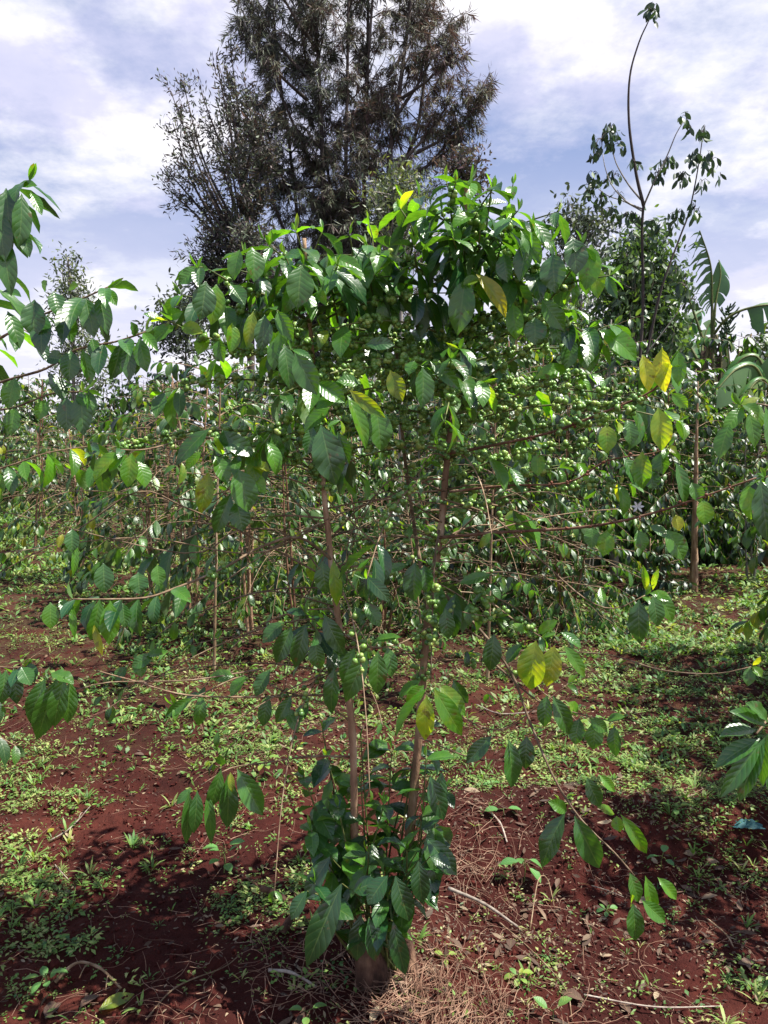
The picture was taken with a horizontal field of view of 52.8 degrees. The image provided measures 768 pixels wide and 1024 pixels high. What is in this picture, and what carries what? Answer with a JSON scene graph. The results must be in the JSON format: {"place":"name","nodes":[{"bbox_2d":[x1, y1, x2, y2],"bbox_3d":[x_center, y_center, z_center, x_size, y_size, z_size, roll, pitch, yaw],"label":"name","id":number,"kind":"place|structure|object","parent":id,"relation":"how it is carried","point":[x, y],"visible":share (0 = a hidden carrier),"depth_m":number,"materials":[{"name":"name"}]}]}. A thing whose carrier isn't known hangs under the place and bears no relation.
{"place":"outdoors","nodes":[
{"label":"outdoors","id":0,"kind":"place"},
{"bbox_2d":[0,435,767,1023],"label":"ground","id":1,"kind":"structure","parent":0,"point":[240,997],"depth_m":2.88,"materials":[{"name":"red soil"}]},
{"bbox_2d":[0,703,24,765],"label":"coffee tree","id":2,"kind":"object","parent":1,"relation":"on","point":[17,752],"visible":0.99,"depth_m":2.53,"materials":[{"name":"green plant"}]},
{"bbox_2d":[0,409,58,509],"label":"coffee tree","id":3,"kind":"object","parent":1,"relation":"on","point":[14,454],"visible":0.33,"depth_m":13.98,"materials":[{"name":"green plant"}]},
{"bbox_2d":[13,386,70,488],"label":"coffee tree","id":4,"kind":"object","parent":1,"relation":"on","point":[48,401],"visible":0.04,"depth_m":19.67,"materials":[{"name":"green plant"}]},
{"bbox_2d":[0,372,85,503],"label":"coffee tree","id":5,"kind":"object","parent":1,"relation":"on","point":[32,416],"visible":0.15,"depth_m":16.11,"materials":[{"name":"green plant"}]},
{"bbox_2d":[0,422,88,523],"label":"coffee tree","id":6,"kind":"object","parent":1,"relation":"on","point":[19,487],"visible":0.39,"depth_m":11.38,"materials":[{"name":"green plant"}]},
{"bbox_2d":[22,966,67,993],"bbox_3d":[-0.914,1.263,2.081,0.089,0.059,0.090,4,7,37],"label":"seedling","id":7,"kind":"object","parent":1,"relation":"on","point":[43,973],"visible":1,"depth_m":2.08,"materials":[{"name":"green plant"}]},
{"bbox_2d":[43,1001,60,1018],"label":"fallen leaf","id":8,"kind":"object","parent":1,"relation":"on","point":[51,1004],"visible":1,"depth_m":2.01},
{"bbox_2d":[0,375,122,552],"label":"coffee tree","id":9,"kind":"object","parent":1,"relation":"on","point":[5,432],"visible":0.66,"depth_m":9.48,"materials":[{"name":"green plant"}]},
{"bbox_2d":[33,378,105,461],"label":"coffee tree","id":10,"kind":"object","parent":1,"relation":"on","point":[70,396],"visible":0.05,"depth_m":25.02,"materials":[{"name":"green plant"}]},
{"bbox_2d":[0,418,152,579],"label":"coffee tree","id":11,"kind":"object","parent":1,"relation":"on","point":[27,530],"visible":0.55,"depth_m":7.49,"materials":[{"name":"green plant"}]},
{"bbox_2d":[0,163,157,703],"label":"coffee tree","id":12,"kind":"object","parent":1,"relation":"on","point":[129,359],"visible":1,"depth_m":1.64,"materials":[{"name":"green plant"}]},
{"bbox_2d":[34,239,126,502],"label":"tree","id":13,"kind":"object","parent":1,"relation":"on","point":[76,293],"visible":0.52,"depth_m":14.61,"materials":[{"name":"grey plant"}]},
{"bbox_2d":[54,961,121,989],"bbox_3d":[-0.798,1.262,2.104,0.191,0.040,0.064,1,6,14],"label":"twig","id":14,"kind":"object","parent":1,"relation":"on","point":[60,976],"visible":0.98,"depth_m":2.12,"materials":[{"name":"wood"}]},
{"bbox_2d":[47,401,143,518],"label":"coffee tree","id":15,"kind":"object","parent":1,"relation":"on","point":[98,414],"visible":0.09,"depth_m":13.37,"materials":[{"name":"green plant"}]},
{"bbox_2d":[56,419,153,520],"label":"coffee tree","id":16,"kind":"object","parent":1,"relation":"on","point":[93,421],"visible":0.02,"depth_m":12.02,"materials":[{"name":"green plant"}]},
{"bbox_2d":[98,992,133,1010],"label":"fallen leaf","id":17,"kind":"object","parent":1,"relation":"on","point":[114,1001],"visible":1,"depth_m":2.03,"materials":[{"name":"plant"}]},
{"bbox_2d":[83,389,160,503],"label":"coffee tree","id":18,"kind":"object","parent":1,"relation":"on","point":[116,405],"visible":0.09,"depth_m":15.93,"materials":[{"name":"green plant"}]},
{"bbox_2d":[63,456,187,548],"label":"coffee tree","id":19,"kind":"object","parent":1,"relation":"on","point":[121,523],"visible":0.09,"depth_m":10.27,"materials":[{"name":"green plant"}]},
{"bbox_2d":[99,374,169,460],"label":"coffee tree","id":20,"kind":"object","parent":1,"relation":"on","point":[130,382],"visible":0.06,"depth_m":23.99,"materials":[{"name":"green plant"}]},
{"bbox_2d":[113,380,178,481],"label":"coffee tree","id":21,"kind":"object","parent":1,"relation":"on","point":[125,386],"visible":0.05,"depth_m":20.10,"materials":[{"name":"green plant"}]},
{"bbox_2d":[58,408,235,618],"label":"coffee tree","id":22,"kind":"object","parent":1,"relation":"on","point":[85,504],"visible":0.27,"depth_m":6.64,"materials":[{"name":"green plant"}]},
{"bbox_2d":[98,380,229,546],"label":"coffee tree","id":23,"kind":"object","parent":1,"relation":"on","point":[118,510],"visible":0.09,"depth_m":9.08,"materials":[{"name":"green plant"}]},
{"bbox_2d":[97,379,234,541],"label":"coffee tree","id":24,"kind":"object","parent":1,"relation":"on","point":[133,404],"visible":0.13,"depth_m":10.27,"materials":[{"name":"green plant"}]},
{"bbox_2d":[127,267,225,407],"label":"tree","id":25,"kind":"object","parent":1,"relation":"on","point":[179,334],"visible":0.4,"depth_m":23.29,"materials":[{"name":"green plant"}]},
{"bbox_2d":[139,362,224,499],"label":"coffee tree","id":26,"kind":"object","parent":1,"relation":"on","point":[163,377],"visible":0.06,"depth_m":15.96,"materials":[{"name":"green plant"}]},
{"bbox_2d":[63,369,304,649],"bbox_3d":[-1.556,-0.092,6.197,1.818,2.112,1.892,-5,8,-40],"label":"coffee tree","id":27,"kind":"object","parent":1,"relation":"on","point":[118,422],"visible":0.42,"depth_m":6.04,"materials":[{"name":"green plant"}]},
{"bbox_2d":[145,956,237,1019],"bbox_3d":[-0.525,1.284,2.098,0.038,0.022,0.312,5,7,37],"label":"twig","id":28,"kind":"object","parent":1,"relation":"on","point":[149,1015],"visible":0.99,"depth_m":2.09,"materials":[{"name":"wood"}]},
{"bbox_2d":[82,345,323,670],"bbox_3d":[-0.952,0.057,4.668,1.399,2.090,1.281,-4,7,-35],"label":"coffee tree","id":29,"kind":"object","parent":1,"relation":"on","point":[153,530],"visible":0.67,"depth_m":4.65,"materials":[{"name":"green plant"}]},
{"bbox_2d":[150,29,293,417],"bbox_3d":[-3.079,-5.085,15.720,2.708,9.348,4.821,-6,8,-45],"label":"tree","id":30,"kind":"object","parent":1,"relation":"on","point":[232,227],"visible":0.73,"depth_m":15.23,"materials":[{"name":"grey green leaf"},{"name":"grey bark"}]},
{"bbox_2d":[202,838,244,872],"bbox_3d":[-0.546,1.178,2.623,0.146,0.117,0.086,0,6,0],"label":"seedling","id":31,"kind":"object","parent":1,"relation":"on","point":[227,866],"visible":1,"depth_m":2.63,"materials":[{"name":"green plant"}]},
{"bbox_2d":[160,425,295,550],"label":"coffee tree","id":32,"kind":"object","parent":1,"relation":"on","point":[212,468],"visible":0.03,"depth_m":10.07,"materials":[{"name":"green plant"}]},
{"bbox_2d":[198,360,263,466],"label":"coffee tree","id":33,"kind":"object","parent":1,"relation":"on","point":[234,368],"visible":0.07,"depth_m":12.30,"materials":[{"name":"green plant"}]},
{"bbox_2d":[208,384,264,462],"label":"coffee tree","id":34,"kind":"object","parent":1,"relation":"on","point":[229,397],"visible":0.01,"depth_m":19.32,"materials":[{"name":"green plant"}]},
{"bbox_2d":[144,410,347,635],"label":"coffee tree","id":35,"kind":"object","parent":1,"relation":"on","point":[156,588],"visible":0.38,"depth_m":5.53,"materials":[{"name":"green plant"}]},
{"bbox_2d":[208,390,287,511],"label":"coffee tree","id":36,"kind":"object","parent":1,"relation":"on","point":[243,393],"visible":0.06,"depth_m":10.91,"materials":[{"name":"green plant"}]},
{"bbox_2d":[240,875,291,907],"bbox_3d":[-0.378,1.218,2.480,0.170,0.110,0.042,0,6,0],"label":"fallen leaf","id":37,"kind":"object","parent":1,"relation":"on","point":[264,889],"visible":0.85,"depth_m":2.48,"materials":[{"name":"plant"}]},
{"bbox_2d":[210,381,332,540],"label":"coffee tree","id":38,"kind":"object","parent":1,"relation":"on","point":[256,394],"visible":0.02,"depth_m":10.89,"materials":[{"name":"green plant"}]},
{"bbox_2d":[169,405,396,666],"bbox_3d":[-0.647,0.159,5.181,1.456,1.758,1.427,1,6,12],"label":"coffee tree","id":39,"kind":"object","parent":1,"relation":"on","point":[201,604],"visible":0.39,"depth_m":5.11,"materials":[{"name":"green plant"}]},
{"bbox_2d":[279,891,302,934],"bbox_3d":[-0.281,1.209,2.339,0.092,0.107,0.056,-4,7,-34],"label":"fallen leaf","id":40,"kind":"object","parent":1,"relation":"on","point":[287,923],"visible":0.4,"depth_m":2.31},
{"bbox_2d":[268,968,316,987],"bbox_3d":[-0.245,1.262,2.098,0.166,0.025,0.023,4,7,31],"label":"stick","id":41,"kind":"object","parent":1,"relation":"on","point":[290,972],"visible":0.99,"depth_m":2.11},
{"bbox_2d":[210,447,376,571],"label":"coffee tree","id":42,"kind":"object","parent":1,"relation":"on","point":[348,513],"visible":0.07,"depth_m":8.22,"materials":[{"name":"green plant"}]},
{"bbox_2d":[219,0,393,419],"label":"casuarina tree","id":43,"kind":"object","parent":1,"relation":"on","point":[304,20],"visible":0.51,"depth_m":17.13,"materials":[{"name":"green plant"}]},
{"bbox_2d":[235,484,377,616],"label":"coffee tree","id":44,"kind":"object","parent":1,"relation":"on","point":[270,595],"visible":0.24,"depth_m":6.54,"materials":[{"name":"green plant"}]},
{"bbox_2d":[253,380,362,535],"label":"coffee tree","id":45,"kind":"object","parent":1,"relation":"on","point":[295,396],"visible":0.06,"depth_m":9.46,"materials":[{"name":"green plant"}]},
{"bbox_2d":[289,1002,326,1023],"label":"seedling","id":46,"kind":"object","parent":1,"relation":"on","point":[306,1020],"visible":1,"depth_m":1.97,"materials":[{"name":"green plant"}]},
{"bbox_2d":[265,384,375,529],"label":"coffee tree","id":47,"kind":"object","parent":1,"relation":"on","point":[295,404],"visible":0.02,"depth_m":10.46,"materials":[{"name":"green plant"}]},
{"bbox_2d":[253,386,417,594],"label":"coffee tree","id":48,"kind":"object","parent":1,"relation":"on","point":[373,468],"visible":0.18,"depth_m":7.69,"materials":[{"name":"green plant"}]},
{"bbox_2d":[292,435,436,558],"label":"coffee tree","id":49,"kind":"object","parent":1,"relation":"on","point":[351,439],"visible":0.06,"depth_m":8.68,"materials":[{"name":"green plant"}]},
{"bbox_2d":[333,361,429,543],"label":"coffee tree","id":50,"kind":"object","parent":1,"relation":"on","point":[375,399],"visible":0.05,"depth_m":9.85,"materials":[{"name":"green plant"}]},
{"bbox_2d":[0,165,767,993],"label":"coffee tree","id":51,"kind":"object","parent":1,"relation":"on","point":[370,301],"visible":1,"depth_m":1.87,"materials":[{"name":"green plant"}]},
{"bbox_2d":[0,559,767,1023],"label":"ground weeds","id":52,"kind":"object","parent":1,"relation":"on","point":[758,985],"visible":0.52,"depth_m":2.95,"materials":[{"name":"green plant"}]},
{"bbox_2d":[0,486,767,803],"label":"undergrowth","id":53,"kind":"object","parent":1,"relation":"on","point":[608,639],"visible":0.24,"depth_m":5.21,"materials":[{"name":"green plant"}]},
{"bbox_2d":[0,592,767,1023],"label":"dry straw","id":54,"kind":"object","parent":1,"relation":"on","point":[424,1000],"visible":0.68,"depth_m":2.18,"materials":[{"name":"plant"}]},
{"bbox_2d":[0,548,767,1023],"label":"leaf litter","id":55,"kind":"object","parent":1,"relation":"on","point":[586,936],"visible":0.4,"depth_m":2.56,"materials":[{"name":"plant"}]},
{"bbox_2d":[296,491,473,653],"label":"coffee tree","id":56,"kind":"object","parent":1,"relation":"on","point":[377,511],"visible":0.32,"depth_m":5.55,"materials":[{"name":"green plant"}]},
{"bbox_2d":[350,136,436,584],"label":"tree","id":57,"kind":"object","parent":1,"relation":"on","point":[390,197],"visible":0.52,"depth_m":7.17,"materials":[{"name":"green plant"}]},
{"bbox_2d":[341,373,447,529],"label":"coffee tree","id":58,"kind":"object","parent":1,"relation":"on","point":[389,399],"visible":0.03,"depth_m":10.65,"materials":[{"name":"green plant"}]},
{"bbox_2d":[294,0,502,401],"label":"casuarina tree","id":59,"kind":"object","parent":1,"relation":"on","point":[376,109],"visible":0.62,"depth_m":17.16,"materials":[{"name":"green plant"}]},
{"bbox_2d":[356,368,470,517],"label":"coffee tree","id":60,"kind":"object","parent":1,"relation":"on","point":[395,411],"visible":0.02,"depth_m":10.53,"materials":[{"name":"green plant"}]},
{"bbox_2d":[340,440,493,579],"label":"coffee tree","id":61,"kind":"object","parent":1,"relation":"on","point":[370,481],"visible":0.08,"depth_m":7.98,"materials":[{"name":"green plant"}]},
{"bbox_2d":[336,433,513,638],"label":"coffee tree","id":62,"kind":"object","parent":1,"relation":"on","point":[384,474],"visible":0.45,"depth_m":5.06,"materials":[{"name":"green plant"}]},
{"bbox_2d":[356,371,494,564],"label":"coffee tree","id":63,"kind":"object","parent":1,"relation":"on","point":[432,410],"visible":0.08,"depth_m":8.41,"materials":[{"name":"green plant"}]},
{"bbox_2d":[350,476,556,627],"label":"coffee tree","id":64,"kind":"object","parent":1,"relation":"on","point":[517,502],"visible":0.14,"depth_m":6.11,"materials":[{"name":"green plant"}]},
{"bbox_2d":[409,385,514,564],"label":"coffee tree","id":65,"kind":"object","parent":1,"relation":"on","point":[431,404],"depth_m":9.30,"materials":[{"name":"green plant"}]},
{"bbox_2d":[432,130,495,209],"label":"tree","id":66,"kind":"object","parent":1,"relation":"on","point":[464,161],"visible":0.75,"depth_m":13.32,"materials":[{"name":"grey green leaf"},{"name":"grey bark"}]},
{"bbox_2d":[367,371,588,680],"bbox_3d":[0.690,0.153,4.453,1.276,1.924,1.171,-3,7,-27],"label":"coffee tree","id":67,"kind":"object","parent":1,"relation":"on","point":[480,432],"visible":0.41,"depth_m":4.50,"materials":[{"name":"green plant"}]},
{"bbox_2d":[447,887,517,927],"bbox_3d":[0.325,1.302,2.553,0.270,0.036,0.014,5,8,39],"label":"stick","id":68,"kind":"object","parent":1,"relation":"on","point":[466,895],"visible":1,"depth_m":2.55,"materials":[{"name":"wood"}]},
{"bbox_2d":[402,341,602,606],"bbox_3d":[1.020,-0.271,6.458,1.780,2.416,1.695,-3,6,-29],"label":"coffee tree","id":69,"kind":"object","parent":1,"relation":"on","point":[535,480],"visible":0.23,"depth_m":6.32,"materials":[{"name":"green plant"}]},
{"bbox_2d":[426,298,583,566],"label":"coffee tree","id":70,"kind":"object","parent":1,"relation":"on","point":[456,482],"visible":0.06,"depth_m":7.25,"materials":[{"name":"green plant"}]},
{"bbox_2d":[427,430,584,569],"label":"coffee tree","id":71,"kind":"object","parent":1,"relation":"on","point":[493,554],"visible":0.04,"depth_m":8.58,"materials":[{"name":"green plant"}]},
{"bbox_2d":[504,968,532,986],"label":"seedling","id":72,"kind":"object","parent":1,"relation":"on","point":[521,971],"visible":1,"depth_m":2.22,"materials":[{"name":"green plant"}]},
{"bbox_2d":[500,857,541,882],"bbox_3d":[0.480,1.246,2.696,0.143,0.091,0.093,2,6,18],"label":"seedling","id":73,"kind":"object","parent":1,"relation":"on","point":[510,860],"visible":0.98,"depth_m":2.68,"materials":[{"name":"green plant"}]},
{"bbox_2d":[461,281,595,508],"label":"coffee tree","id":74,"kind":"object","parent":1,"relation":"on","point":[552,341],"visible":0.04,"depth_m":8.85,"materials":[{"name":"green plant"}]},
{"bbox_2d":[464,499,604,639],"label":"coffee tree","id":75,"kind":"object","parent":1,"relation":"on","point":[515,602],"visible":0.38,"depth_m":5.79,"materials":[{"name":"green plant"}]},
{"bbox_2d":[473,382,598,569],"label":"coffee tree","id":76,"kind":"object","parent":1,"relation":"on","point":[562,440],"visible":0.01,"depth_m":8.26,"materials":[{"name":"green plant"}]},
{"bbox_2d":[533,996,571,1023],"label":"seedling","id":77,"kind":"object","parent":1,"relation":"on","point":[541,1002],"visible":1,"depth_m":2.08,"materials":[{"name":"green plant"}]},
{"bbox_2d":[484,357,622,561],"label":"coffee tree","id":78,"kind":"object","parent":1,"relation":"on","point":[527,401],"visible":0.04,"depth_m":8.57,"materials":[{"name":"green plant"}]},
{"bbox_2d":[517,298,605,525],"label":"tree","id":79,"kind":"object","parent":1,"relation":"on","point":[558,344],"visible":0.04,"depth_m":10.63,"materials":[{"name":"green plant"}]},
{"bbox_2d":[476,385,647,609],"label":"coffee tree","id":80,"kind":"object","parent":1,"relation":"on","point":[627,560],"visible":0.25,"depth_m":6.45,"materials":[{"name":"green plant"}]},
{"bbox_2d":[486,498,645,649],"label":"coffee tree","id":81,"kind":"object","parent":1,"relation":"on","point":[615,594],"visible":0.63,"depth_m":5.65,"materials":[{"name":"green plant"}]},
{"bbox_2d":[561,989,583,1001],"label":"fallen leaf","id":82,"kind":"object","parent":1,"relation":"on","point":[574,994],"visible":0.99,"depth_m":2.18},
{"bbox_2d":[499,362,662,571],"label":"coffee tree","id":83,"kind":"object","parent":1,"relation":"on","point":[627,548],"visible":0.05,"depth_m":8.47,"materials":[{"name":"green plant"}]},
{"bbox_2d":[541,182,629,334],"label":"tree","id":84,"kind":"object","parent":1,"relation":"on","point":[581,223],"visible":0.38,"depth_m":13.44,"materials":[{"name":"green plant"}]},
{"bbox_2d":[493,315,691,589],"bbox_3d":[2.070,-0.487,7.335,1.702,2.699,1.701,0,6,-27],"label":"coffee tree","id":85,"kind":"object","parent":1,"relation":"on","point":[623,372],"visible":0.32,"depth_m":7.08,"materials":[{"name":"green plant"}]},
{"bbox_2d":[503,339,693,576],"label":"coffee tree","id":86,"kind":"object","parent":1,"relation":"on","point":[612,518],"visible":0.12,"depth_m":7.85,"materials":[{"name":"green plant"}]},
{"bbox_2d":[561,272,693,490],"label":"coffee tree","id":87,"kind":"object","parent":1,"relation":"on","point":[623,303],"visible":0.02,"depth_m":9.03,"materials":[{"name":"green plant"}]},
{"bbox_2d":[580,204,702,554],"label":"tree","id":88,"kind":"object","parent":1,"relation":"on","point":[656,256],"visible":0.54,"depth_m":8.56,"materials":[{"name":"green plant"}]},
{"bbox_2d":[578,2,726,568],"bbox_3d":[2.512,-2.074,7.352,1.412,5.284,0.588,0,6,0],"label":"sapling tree","id":89,"kind":"object","parent":1,"relation":"on","point":[696,157],"visible":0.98,"depth_m":7.21,"materials":[{"name":"green plant"}]},
{"bbox_2d":[584,994,722,1007],"bbox_3d":[0.750,1.366,2.145,0.378,0.018,0.040,1,6,5],"label":"twig","id":90,"kind":"object","parent":1,"relation":"on","point":[646,1005],"visible":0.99,"depth_m":2.14,"materials":[{"name":"wood"}]},
{"bbox_2d":[620,538,697,610],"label":"coffee tree","id":91,"kind":"object","parent":1,"relation":"on","point":[639,591],"visible":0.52,"depth_m":6.66,"materials":[{"name":"green plant"}]},
{"bbox_2d":[594,359,740,565],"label":"coffee tree","id":92,"kind":"object","parent":1,"relation":"on","point":[716,547],"visible":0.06,"depth_m":8.72,"materials":[{"name":"green plant"}]},
{"bbox_2d":[596,369,753,577],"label":"coffee tree","id":93,"kind":"object","parent":1,"relation":"on","point":[665,397],"visible":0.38,"depth_m":7.51,"materials":[{"name":"green plant"}]},
{"bbox_2d":[621,378,752,591],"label":"coffee tree","id":94,"kind":"object","parent":1,"relation":"on","point":[694,559],"visible":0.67,"depth_m":7.11,"materials":[{"name":"green plant"}]},
{"bbox_2d":[638,386,767,568],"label":"coffee tree","id":95,"kind":"object","parent":1,"relation":"on","point":[726,547],"visible":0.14,"depth_m":8.74,"materials":[{"name":"green plant"}]},
{"bbox_2d":[672,231,767,439],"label":"banana plant","id":96,"kind":"object","parent":1,"relation":"on","point":[717,280],"visible":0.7,"depth_m":10.23,"materials":[{"name":"green plant"}]},
{"bbox_2d":[686,321,767,530],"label":"coffee tree","id":97,"kind":"object","parent":1,"relation":"on","point":[745,348],"visible":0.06,"depth_m":10.17,"materials":[{"name":"green plant"}]},
{"bbox_2d":[688,380,767,581],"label":"coffee tree","id":98,"kind":"object","parent":1,"relation":"on","point":[756,543],"visible":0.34,"depth_m":7.59,"materials":[{"name":"green plant"}]},
{"bbox_2d":[711,350,767,565],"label":"banana plant","id":99,"kind":"object","parent":1,"relation":"on","point":[735,374],"visible":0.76,"depth_m":8.20,"materials":[{"name":"green plant"}]},
{"bbox_2d":[713,392,767,801],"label":"coffee tree","id":100,"kind":"object","parent":1,"relation":"on","point":[748,757],"visible":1,"depth_m":1.12,"materials":[{"name":"green plant"}]},
{"bbox_2d":[718,314,767,429],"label":"tree","id":101,"kind":"object","parent":1,"relation":"on","point":[763,356],"visible":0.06,"depth_m":10.77,"materials":[{"name":"green plant"}]},
{"bbox_2d":[718,407,767,555],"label":"coffee tree","id":102,"kind":"object","parent":1,"relation":"on","point":[752,463],"visible":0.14,"depth_m":8.91,"materials":[{"name":"green plant"}]},
{"bbox_2d":[730,402,767,640],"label":"coffee tree","id":103,"kind":"object","parent":1,"relation":"on","point":[756,619],"visible":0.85,"depth_m":4.43,"materials":[{"name":"green plant"}]},
{"bbox_2d":[733,819,764,828],"bbox_3d":[1.393,1.191,2.964,0.116,0.026,0.061,0,6,0],"label":"cloth scrap","id":104,"kind":"object","parent":1,"relation":"on","point":[747,823],"visible":1,"depth_m":2.95,"materials":[{"name":"fabric"}]},
{"bbox_2d":[0,0,767,433],"label":"sky","id":105,"kind":"structure","parent":0,"point":[79,100],"materials":[{"name":"white"}]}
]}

